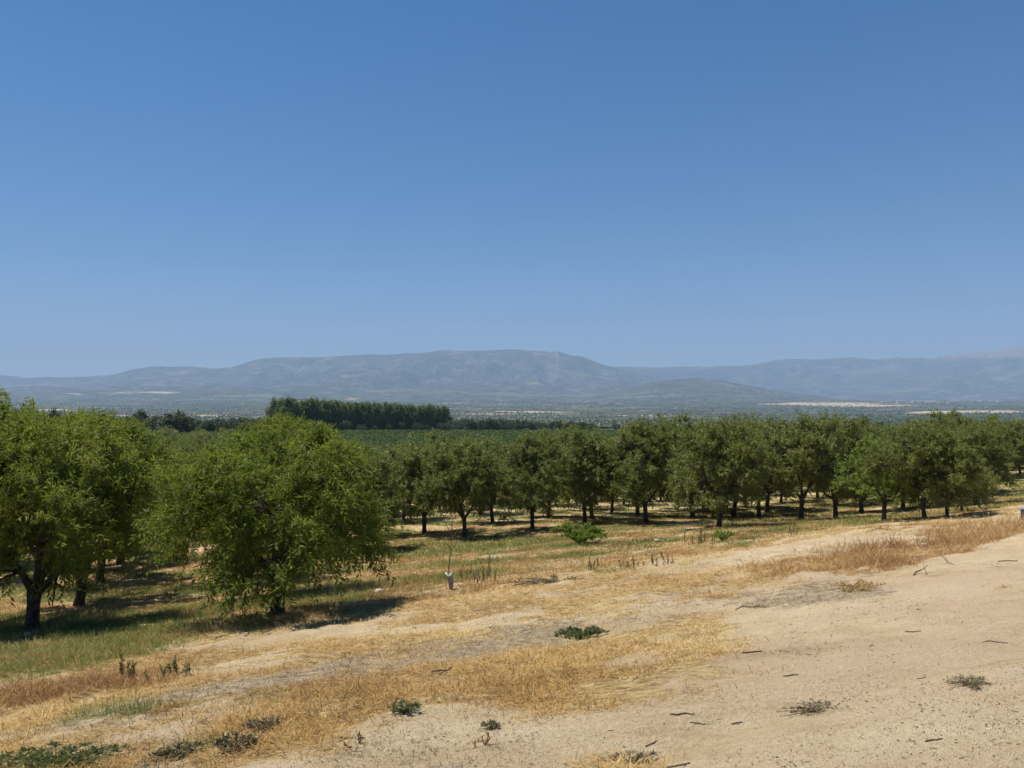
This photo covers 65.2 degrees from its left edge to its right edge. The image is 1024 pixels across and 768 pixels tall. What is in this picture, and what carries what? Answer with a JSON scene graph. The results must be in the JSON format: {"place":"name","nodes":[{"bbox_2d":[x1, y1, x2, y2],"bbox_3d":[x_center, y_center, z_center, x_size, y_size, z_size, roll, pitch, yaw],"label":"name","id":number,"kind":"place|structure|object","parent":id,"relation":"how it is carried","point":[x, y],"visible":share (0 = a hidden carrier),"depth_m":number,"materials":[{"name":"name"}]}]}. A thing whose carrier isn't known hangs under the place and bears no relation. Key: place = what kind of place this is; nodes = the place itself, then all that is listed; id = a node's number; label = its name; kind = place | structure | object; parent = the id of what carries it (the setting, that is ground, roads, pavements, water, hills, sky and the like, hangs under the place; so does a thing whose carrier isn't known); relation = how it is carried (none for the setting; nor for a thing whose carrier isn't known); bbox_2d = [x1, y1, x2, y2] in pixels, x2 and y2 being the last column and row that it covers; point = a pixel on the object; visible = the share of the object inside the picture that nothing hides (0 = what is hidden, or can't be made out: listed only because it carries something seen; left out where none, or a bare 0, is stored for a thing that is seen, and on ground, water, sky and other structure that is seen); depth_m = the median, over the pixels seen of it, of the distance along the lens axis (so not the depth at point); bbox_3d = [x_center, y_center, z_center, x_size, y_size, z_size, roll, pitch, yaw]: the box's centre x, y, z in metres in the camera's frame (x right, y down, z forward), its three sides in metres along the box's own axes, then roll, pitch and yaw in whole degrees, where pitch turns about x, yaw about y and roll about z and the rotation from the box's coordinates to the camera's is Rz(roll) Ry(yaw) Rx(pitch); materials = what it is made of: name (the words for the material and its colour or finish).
{"place":"outdoors","nodes":[
{"label":"outdoors","id":0,"kind":"place"},
{"bbox_2d":[0,451,1023,767],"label":"ground","id":1,"kind":"structure","parent":0,"point":[800,621],"depth_m":8.76,"materials":[{"name":"soil"}]},
{"bbox_2d":[0,387,113,606],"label":"almond tree","id":2,"kind":"object","parent":1,"relation":"on","point":[4,407],"visible":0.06,"depth_m":15.03,"materials":[{"name":"green plant"}]},
{"bbox_2d":[0,739,129,767],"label":"weed","id":3,"kind":"object","parent":1,"relation":"on","point":[97,752],"visible":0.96,"depth_m":4.81,"materials":[{"name":"green plant"}]},
{"bbox_2d":[0,402,173,631],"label":"almond tree","id":4,"kind":"object","parent":1,"relation":"on","point":[53,452],"visible":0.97,"depth_m":13.73,"materials":[{"name":"green plant"}]},
{"bbox_2d":[11,406,183,606],"bbox_3d":[-9.622,2.846,18.150,3.978,4.750,4.969,-1,-2,27],"label":"almond tree","id":5,"kind":"object","parent":1,"relation":"on","point":[153,448],"visible":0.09,"depth_m":18.07,"materials":[{"name":"green plant"}]},
{"bbox_2d":[74,448,174,583],"bbox_3d":[-11.346,3.548,22.558,4.584,4.404,4.492,0,-2,8],"label":"almond tree","id":6,"kind":"object","parent":1,"relation":"on","point":[117,556],"visible":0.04,"depth_m":22.12,"materials":[{"name":"green plant"}]},
{"bbox_2d":[117,651,136,678],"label":"stalk weed","id":7,"kind":"object","parent":1,"relation":"on","point":[132,669],"visible":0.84,"depth_m":7.84,"materials":[{"name":"green plant"}]},
{"bbox_2d":[96,460,180,566],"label":"almond tree","id":8,"kind":"object","parent":1,"relation":"on","point":[118,561],"depth_m":26.31,"materials":[{"name":"green plant"}]},
{"bbox_2d":[144,654,180,679],"bbox_3d":[-3.366,2.748,7.702,0.244,0.234,0.332,0,-2,15],"label":"stalk weed","id":9,"kind":"object","parent":1,"relation":"on","point":[169,667],"visible":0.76,"depth_m":7.77,"materials":[{"name":"green plant"}]},
{"bbox_2d":[141,738,206,760],"bbox_3d":[-2.020,2.200,4.790,0.377,0.094,0.213,0,-2,-14],"label":"weed","id":10,"kind":"object","parent":1,"relation":"on","point":[180,751],"visible":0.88,"depth_m":4.79,"materials":[{"name":"green plant"}]},
{"bbox_2d":[170,440,197,459],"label":"almond tree","id":11,"kind":"object","parent":1,"relation":"on","point":[185,448],"visible":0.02,"depth_m":52.32,"materials":[{"name":"green plant"}]},
{"bbox_2d":[170,434,206,448],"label":"almond tree","id":12,"kind":"object","parent":1,"relation":"on","point":[197,439],"visible":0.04,"depth_m":72.62,"materials":[{"name":"green plant"}]},
{"bbox_2d":[144,419,325,577],"bbox_3d":[-7.267,3.158,21.248,4.325,4.463,4.413,0,-2,12],"label":"almond tree","id":13,"kind":"object","parent":1,"relation":"on","point":[231,446],"visible":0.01,"depth_m":21.01,"materials":[{"name":"green plant"}]},
{"bbox_2d":[207,730,263,750],"bbox_3d":[-1.647,2.136,4.770,0.291,0.102,0.208,0,-2,5],"label":"weed","id":14,"kind":"object","parent":1,"relation":"on","point":[231,742],"visible":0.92,"depth_m":4.75,"materials":[{"name":"green plant"}]},
{"bbox_2d":[238,714,281,731],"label":"weed","id":15,"kind":"object","parent":1,"relation":"on","point":[257,722],"visible":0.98,"depth_m":5.10,"materials":[{"name":"green plant"}]},
{"bbox_2d":[128,418,403,631],"bbox_3d":[-3.654,2.182,12.511,4.268,3.308,4.085,1,-2,-21],"label":"almond tree","id":16,"kind":"object","parent":1,"relation":"on","point":[318,534],"visible":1,"depth_m":11.83,"materials":[{"name":"green plant"}]},
{"bbox_2d":[188,410,366,566],"bbox_3d":[-4.837,2.600,16.846,3.457,4.128,4.318,-2,-2,42],"label":"almond tree","id":17,"kind":"object","parent":1,"relation":"on","point":[283,428],"visible":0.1,"depth_m":16.77,"materials":[{"name":"green plant"}]},
{"bbox_2d":[326,444,406,546],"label":"almond tree","id":18,"kind":"object","parent":1,"relation":"on","point":[383,469],"visible":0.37,"depth_m":27.39,"materials":[{"name":"green plant"}]},
{"bbox_2d":[338,437,403,509],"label":"almond tree","id":19,"kind":"object","parent":1,"relation":"on","point":[366,449],"visible":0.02,"depth_m":32.25,"materials":[{"name":"green plant"}]},
{"bbox_2d":[387,699,424,712],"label":"weed","id":20,"kind":"object","parent":1,"relation":"on","point":[406,707],"visible":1,"depth_m":5.17,"materials":[{"name":"green plant"}]},
{"bbox_2d":[387,441,440,519],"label":"almond tree","id":21,"kind":"object","parent":1,"relation":"on","point":[393,455],"visible":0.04,"depth_m":39.37,"materials":[{"name":"green plant"}]},
{"bbox_2d":[376,427,474,533],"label":"almond tree","id":22,"kind":"object","parent":1,"relation":"on","point":[414,464],"visible":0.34,"depth_m":32.51,"materials":[{"name":"green plant"}]},
{"bbox_2d":[437,507,461,589],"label":"sapling","id":23,"kind":"object","parent":1,"relation":"on","point":[449,577],"visible":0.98,"depth_m":14.01,"materials":[{"name":"brown plant"}]},
{"bbox_2d":[412,430,526,537],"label":"almond tree","id":24,"kind":"object","parent":1,"relation":"on","point":[463,466],"visible":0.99,"depth_m":30.27,"materials":[{"name":"green plant"}]},
{"bbox_2d":[473,554,496,583],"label":"stalk weed","id":25,"kind":"object","parent":1,"relation":"on","point":[483,574],"visible":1,"depth_m":14.99,"materials":[{"name":"green plant"}]},
{"bbox_2d":[451,433,526,522],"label":"almond tree","id":26,"kind":"object","parent":1,"relation":"on","point":[497,447],"visible":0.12,"depth_m":37.02,"materials":[{"name":"green plant"}]},
{"bbox_2d":[478,719,500,729],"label":"weed","id":27,"kind":"object","parent":1,"relation":"on","point":[490,724],"visible":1,"depth_m":4.75,"materials":[{"name":"green plant"}]},
{"bbox_2d":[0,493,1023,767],"bbox_3d":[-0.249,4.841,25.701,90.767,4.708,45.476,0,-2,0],"label":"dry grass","id":28,"kind":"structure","parent":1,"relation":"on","point":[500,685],"depth_m":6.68,"materials":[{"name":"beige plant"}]},
{"bbox_2d":[0,472,1023,767],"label":"green grass","id":29,"kind":"structure","parent":1,"relation":"on","point":[102,644],"depth_m":16.44,"materials":[{"name":"green plant"}]},
{"bbox_2d":[0,494,1023,713],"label":"rust grass","id":30,"kind":"structure","parent":1,"relation":"on","point":[869,550],"depth_m":14.08,"materials":[{"name":"brown plant"}]},
{"bbox_2d":[0,510,1023,767],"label":"debris","id":31,"kind":"object","parent":1,"relation":"on","point":[684,674],"visible":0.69,"depth_m":5.52,"materials":[{"name":"brown"}]},
{"bbox_2d":[492,426,565,528],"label":"almond tree","id":32,"kind":"object","parent":1,"relation":"on","point":[536,469],"visible":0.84,"depth_m":31.86,"materials":[{"name":"green plant"}]},
{"bbox_2d":[503,575,587,585],"bbox_3d":[0.624,3.413,13.811,1.623,0.157,0.742,0,-2,-5],"label":"weed","id":33,"kind":"object","parent":1,"relation":"on","point":[554,578],"visible":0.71,"depth_m":13.82,"materials":[{"name":"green plant"}]},
{"bbox_2d":[518,429,573,516],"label":"almond tree","id":34,"kind":"object","parent":1,"relation":"on","point":[544,444],"visible":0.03,"depth_m":40.06,"materials":[{"name":"green plant"}]},
{"bbox_2d":[111,419,1021,444],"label":"distant orchard","id":35,"kind":"object","parent":1,"relation":"on","point":[198,429],"visible":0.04,"depth_m":104.19,"materials":[{"name":"green plant"}]},
{"bbox_2d":[548,521,607,542],"bbox_3d":[2.118,4.617,24.686,1.680,0.698,1.620,-1,-2,24],"label":"bush","id":36,"kind":"object","parent":1,"relation":"on","point":[585,532],"visible":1,"depth_m":24.51,"materials":[{"name":"green plant"}]},
{"bbox_2d":[555,625,609,639],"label":"weed","id":37,"kind":"object","parent":1,"relation":"on","point":[578,633],"visible":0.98,"depth_m":8.13,"materials":[{"name":"green plant"}]},
{"bbox_2d":[546,422,625,523],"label":"almond tree","id":38,"kind":"object","parent":1,"relation":"on","point":[579,454],"visible":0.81,"depth_m":34.12,"materials":[{"name":"green plant"}]},
{"bbox_2d":[551,427,625,518],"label":"almond tree","id":39,"kind":"object","parent":1,"relation":"on","point":[564,499],"visible":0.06,"depth_m":37.69,"materials":[{"name":"green plant"}]},
{"bbox_2d":[603,418,672,515],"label":"almond tree","id":40,"kind":"object","parent":1,"relation":"on","point":[637,511],"visible":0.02,"depth_m":40.41,"materials":[{"name":"green plant"}]},
{"bbox_2d":[595,412,690,523],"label":"almond tree","id":41,"kind":"object","parent":1,"relation":"on","point":[643,454],"visible":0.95,"depth_m":33.37,"materials":[{"name":"green plant"}]},
{"bbox_2d":[651,410,755,517],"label":"almond tree","id":42,"kind":"object","parent":1,"relation":"on","point":[668,494],"visible":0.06,"depth_m":38.63,"materials":[{"name":"green plant"}]},
{"bbox_2d":[670,448,753,519],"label":"almond tree","id":43,"kind":"object","parent":1,"relation":"on","point":[744,502],"visible":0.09,"depth_m":35.40,"materials":[{"name":"green plant"}]},
{"bbox_2d":[663,410,774,526],"bbox_3d":[7.535,3.210,29.325,3.952,4.502,4.578,0,-2,13],"label":"almond tree","id":44,"kind":"object","parent":1,"relation":"on","point":[743,455],"visible":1,"depth_m":28.57,"materials":[{"name":"green plant"}]},
{"bbox_2d":[711,528,735,539],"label":"weed","id":45,"kind":"object","parent":1,"relation":"on","point":[721,535],"visible":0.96,"depth_m":20.39,"materials":[{"name":"green plant"}]},
{"bbox_2d":[698,417,785,515],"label":"almond tree","id":46,"kind":"object","parent":1,"relation":"on","point":[733,512],"depth_m":39.81,"materials":[{"name":"green plant"}]},
{"bbox_2d":[711,413,798,517],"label":"almond tree","id":47,"kind":"object","parent":1,"relation":"on","point":[765,488],"visible":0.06,"depth_m":38.69,"materials":[{"name":"green plant"}]},
{"bbox_2d":[737,411,806,511],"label":"almond tree","id":48,"kind":"object","parent":1,"relation":"on","point":[768,492],"visible":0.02,"depth_m":42.91,"materials":[{"name":"green plant"}]},
{"bbox_2d":[737,406,865,518],"bbox_3d":[11.564,3.326,32.233,4.670,4.838,4.150,1,-2,-22],"label":"almond tree","id":49,"kind":"object","parent":1,"relation":"on","point":[794,441],"visible":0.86,"depth_m":31.84,"materials":[{"name":"green plant"}]},
{"bbox_2d":[778,411,881,517],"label":"almond tree","id":50,"kind":"object","parent":1,"relation":"on","point":[852,434],"visible":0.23,"depth_m":33.90,"materials":[{"name":"green plant"}]},
{"bbox_2d":[820,412,909,513],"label":"almond tree","id":51,"kind":"object","parent":1,"relation":"on","point":[871,429],"visible":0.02,"depth_m":38.74,"materials":[{"name":"green plant"}]},
{"bbox_2d":[829,434,932,519],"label":"almond tree","id":52,"kind":"object","parent":1,"relation":"on","point":[884,493],"visible":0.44,"depth_m":23.51,"materials":[{"name":"green plant"}]},
{"bbox_2d":[874,415,929,507],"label":"almond tree","id":53,"kind":"object","parent":1,"relation":"on","point":[893,434],"visible":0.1,"depth_m":40.52,"materials":[{"name":"green plant"}]},
{"bbox_2d":[857,420,989,518],"bbox_3d":[11.346,2.434,22.068,2.810,2.921,2.973,2,-2,-40],"label":"almond tree","id":54,"kind":"object","parent":1,"relation":"on","point":[915,447],"visible":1,"depth_m":21.63,"materials":[{"name":"green plant"}]},
{"bbox_2d":[904,407,968,445],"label":"almond tree","id":55,"kind":"object","parent":1,"relation":"on","point":[943,422],"visible":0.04,"depth_m":43.64,"materials":[{"name":"green plant"}]},
{"bbox_2d":[907,442,1000,515],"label":"almond tree","id":56,"kind":"object","parent":1,"relation":"on","point":[990,482],"visible":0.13,"depth_m":22.72,"materials":[{"name":"green plant"}]},
{"bbox_2d":[932,410,977,442],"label":"almond tree","id":57,"kind":"object","parent":1,"relation":"on","point":[959,421],"visible":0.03,"depth_m":46.45,"materials":[{"name":"green plant"}]},
{"bbox_2d":[941,448,1002,511],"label":"almond tree","id":58,"kind":"object","parent":1,"relation":"on","point":[988,472],"visible":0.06,"depth_m":25.29,"materials":[{"name":"green plant"}]},
{"bbox_2d":[941,407,1019,492],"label":"almond tree","id":59,"kind":"object","parent":1,"relation":"on","point":[1001,440],"visible":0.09,"depth_m":48.85,"materials":[{"name":"green plant"}]},
{"bbox_2d":[951,422,1020,504],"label":"almond tree","id":60,"kind":"object","parent":1,"relation":"on","point":[986,445],"visible":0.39,"depth_m":38.27,"materials":[{"name":"green plant"}]},
{"bbox_2d":[983,414,1023,476],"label":"almond tree","id":61,"kind":"object","parent":1,"relation":"on","point":[1020,444],"visible":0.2,"depth_m":65.19,"materials":[{"name":"green plant"}]},
{"bbox_2d":[987,413,1023,472],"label":"almond tree","id":62,"kind":"object","parent":1,"relation":"on","point":[1018,427],"visible":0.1,"depth_m":68.55,"materials":[{"name":"green plant"}]},
{"bbox_2d":[0,345,1023,449],"bbox_3d":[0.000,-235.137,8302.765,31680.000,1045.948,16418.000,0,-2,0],"label":"hills","id":63,"kind":"structure","parent":0,"point":[511,375],"depth_m":9716.80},
{"bbox_2d":[140,415,163,429],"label":"oak tree","id":64,"kind":"object","parent":63,"relation":"on","point":[153,421],"visible":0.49,"depth_m":281.93,"materials":[{"name":"green plant"}]},
{"bbox_2d":[156,409,200,433],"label":"oak tree","id":65,"kind":"object","parent":63,"relation":"on","point":[175,422],"visible":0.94,"depth_m":213.20,"materials":[{"name":"green plant"}]},
{"bbox_2d":[200,420,215,431],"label":"oak tree","id":66,"kind":"object","parent":63,"relation":"on","point":[209,426],"visible":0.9,"depth_m":224.60,"materials":[{"name":"green plant"}]},
{"bbox_2d":[214,420,233,431],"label":"oak tree","id":67,"kind":"object","parent":63,"relation":"on","point":[226,424],"visible":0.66,"depth_m":236.24,"materials":[{"name":"green plant"}]},
{"bbox_2d":[225,417,251,430],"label":"oak tree","id":68,"kind":"object","parent":63,"relation":"on","point":[237,422],"visible":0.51,"depth_m":240.94,"materials":[{"name":"green plant"}]},
{"bbox_2d":[264,396,279,417],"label":"poplar tree","id":69,"kind":"object","parent":63,"relation":"on","point":[272,406],"visible":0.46,"depth_m":309.02,"materials":[{"name":"green plant"}]},
{"bbox_2d":[279,395,297,423],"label":"poplar tree","id":70,"kind":"object","parent":63,"relation":"on","point":[285,407],"visible":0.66,"depth_m":303.96,"materials":[{"name":"green plant"}]},
{"bbox_2d":[300,398,312,422],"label":"poplar tree","id":71,"kind":"object","parent":63,"relation":"on","point":[306,407],"visible":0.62,"depth_m":310.93,"materials":[{"name":"green plant"}]},
{"bbox_2d":[306,397,318,419],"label":"poplar tree","id":72,"kind":"object","parent":63,"relation":"on","point":[314,404],"visible":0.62,"depth_m":313.75,"materials":[{"name":"green plant"}]},
{"bbox_2d":[313,397,325,423],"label":"poplar tree","id":73,"kind":"object","parent":63,"relation":"on","point":[319,407],"visible":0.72,"depth_m":316.65,"materials":[{"name":"green plant"}]},
{"bbox_2d":[319,398,333,423],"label":"poplar tree","id":74,"kind":"object","parent":63,"relation":"on","point":[326,405],"visible":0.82,"depth_m":319.93,"materials":[{"name":"green plant"}]},
{"bbox_2d":[326,400,338,428],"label":"poplar tree","id":75,"kind":"object","parent":63,"relation":"on","point":[333,408],"visible":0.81,"depth_m":322.45,"materials":[{"name":"green plant"}]},
{"bbox_2d":[333,398,344,429],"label":"poplar tree","id":76,"kind":"object","parent":63,"relation":"on","point":[340,414],"visible":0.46,"depth_m":326.68,"materials":[{"name":"green plant"}]},
{"bbox_2d":[338,402,350,426],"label":"poplar tree","id":77,"kind":"object","parent":63,"relation":"on","point":[344,409],"visible":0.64,"depth_m":328.94,"materials":[{"name":"green plant"}]},
{"bbox_2d":[345,401,356,428],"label":"poplar tree","id":78,"kind":"object","parent":63,"relation":"on","point":[351,411],"visible":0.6,"depth_m":332.73,"materials":[{"name":"green plant"}]},
{"bbox_2d":[350,402,362,429],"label":"poplar tree","id":79,"kind":"object","parent":63,"relation":"on","point":[356,407],"visible":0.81,"depth_m":336.56,"materials":[{"name":"green plant"}]},
{"bbox_2d":[356,401,371,425],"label":"poplar tree","id":80,"kind":"object","parent":63,"relation":"on","point":[365,417],"visible":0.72,"depth_m":339.96,"materials":[{"name":"green plant"}]},
{"bbox_2d":[361,401,375,429],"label":"poplar tree","id":81,"kind":"object","parent":63,"relation":"on","point":[368,405],"visible":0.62,"depth_m":342.92,"materials":[{"name":"green plant"}]},
{"bbox_2d":[369,403,379,428],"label":"poplar tree","id":82,"kind":"object","parent":63,"relation":"on","point":[377,415],"visible":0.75,"depth_m":345.93,"materials":[{"name":"green plant"}]},
{"bbox_2d":[380,400,390,429],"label":"poplar tree","id":83,"kind":"object","parent":63,"relation":"on","point":[386,411],"visible":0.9,"depth_m":351.87,"materials":[{"name":"green plant"}]},
{"bbox_2d":[383,401,396,425],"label":"poplar tree","id":84,"kind":"object","parent":63,"relation":"on","point":[392,414],"visible":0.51,"depth_m":356.12,"materials":[{"name":"green plant"}]},
{"bbox_2d":[394,403,406,427],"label":"poplar tree","id":85,"kind":"object","parent":63,"relation":"on","point":[403,415],"visible":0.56,"depth_m":361.57,"materials":[{"name":"green plant"}]},
{"bbox_2d":[151,429,654,455],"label":"crop","id":86,"kind":"object","parent":63,"relation":"on","point":[384,436],"visible":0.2,"depth_m":184.75,"materials":[{"name":"green plant"}]},
{"bbox_2d":[402,403,412,429],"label":"poplar tree","id":87,"kind":"object","parent":63,"relation":"on","point":[409,419],"visible":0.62,"depth_m":364.33,"materials":[{"name":"green plant"}]},
{"bbox_2d":[406,403,417,429],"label":"poplar tree","id":88,"kind":"object","parent":63,"relation":"on","point":[412,413],"visible":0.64,"depth_m":368.36,"materials":[{"name":"green plant"}]},
{"bbox_2d":[416,406,425,429],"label":"poplar tree","id":89,"kind":"object","parent":63,"relation":"on","point":[419,411],"visible":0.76,"depth_m":374.40,"materials":[{"name":"green plant"}]},
{"bbox_2d":[426,403,435,428],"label":"poplar tree","id":90,"kind":"object","parent":63,"relation":"on","point":[430,419],"visible":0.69,"depth_m":381.19,"materials":[{"name":"green plant"}]},
{"bbox_2d":[442,419,465,429],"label":"oak tree","id":91,"kind":"object","parent":63,"relation":"on","point":[451,424],"visible":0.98,"depth_m":377.72,"materials":[{"name":"green plant"}]},
{"bbox_2d":[464,418,479,429],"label":"oak tree","id":92,"kind":"object","parent":63,"relation":"on","point":[471,424],"visible":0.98,"depth_m":364.25,"materials":[{"name":"green plant"}]},
{"bbox_2d":[482,417,495,429],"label":"oak tree","id":93,"kind":"object","parent":63,"relation":"on","point":[485,425],"visible":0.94,"depth_m":366.54,"materials":[{"name":"green plant"}]},
{"bbox_2d":[0,390,1023,428],"bbox_3d":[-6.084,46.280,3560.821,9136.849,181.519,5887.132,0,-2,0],"label":"scrub","id":94,"kind":"object","parent":63,"relation":"on","point":[599,423],"visible":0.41,"depth_m":2720.80,"materials":[{"name":"plant"}]},
{"bbox_2d":[0,0,1023,377],"label":"sky","id":95,"kind":"structure","parent":0,"point":[212,184],"materials":[{"name":"blue"}]},
{"bbox_2d":[284,529,1023,767],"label":"dirt track","id":96,"kind":"structure","parent":0,"point":[942,581],"depth_m":4.81,"materials":[{"name":"soil"}]},
{"bbox_2d":[592,748,661,763],"bbox_3d":[0.602,1.961,4.186,0.380,0.069,0.232,0,-2,10],"label":"weed","id":97,"kind":"object","parent":96,"relation":"on","point":[640,755],"visible":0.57,"depth_m":4.20,"materials":[{"name":"green plant"}]},
{"bbox_2d":[777,698,850,716],"bbox_3d":[1.861,1.951,4.787,0.608,0.054,0.333,0,-2,-14],"label":"weed","id":98,"kind":"object","parent":96,"relation":"on","point":[817,708],"visible":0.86,"depth_m":4.82,"materials":[{"name":"green plant"}]},
{"bbox_2d":[825,578,890,592],"bbox_3d":[4.053,2.348,9.266,0.850,0.138,0.566,0,-2,-14],"label":"weed","id":99,"kind":"object","parent":96,"relation":"on","point":[862,584],"visible":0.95,"depth_m":9.27,"materials":[{"name":"brown plant"}]},
{"bbox_2d":[941,674,994,689],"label":"weed","id":100,"kind":"object","parent":96,"relation":"on","point":[975,683],"visible":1,"depth_m":4.95,"materials":[{"name":"green plant"}]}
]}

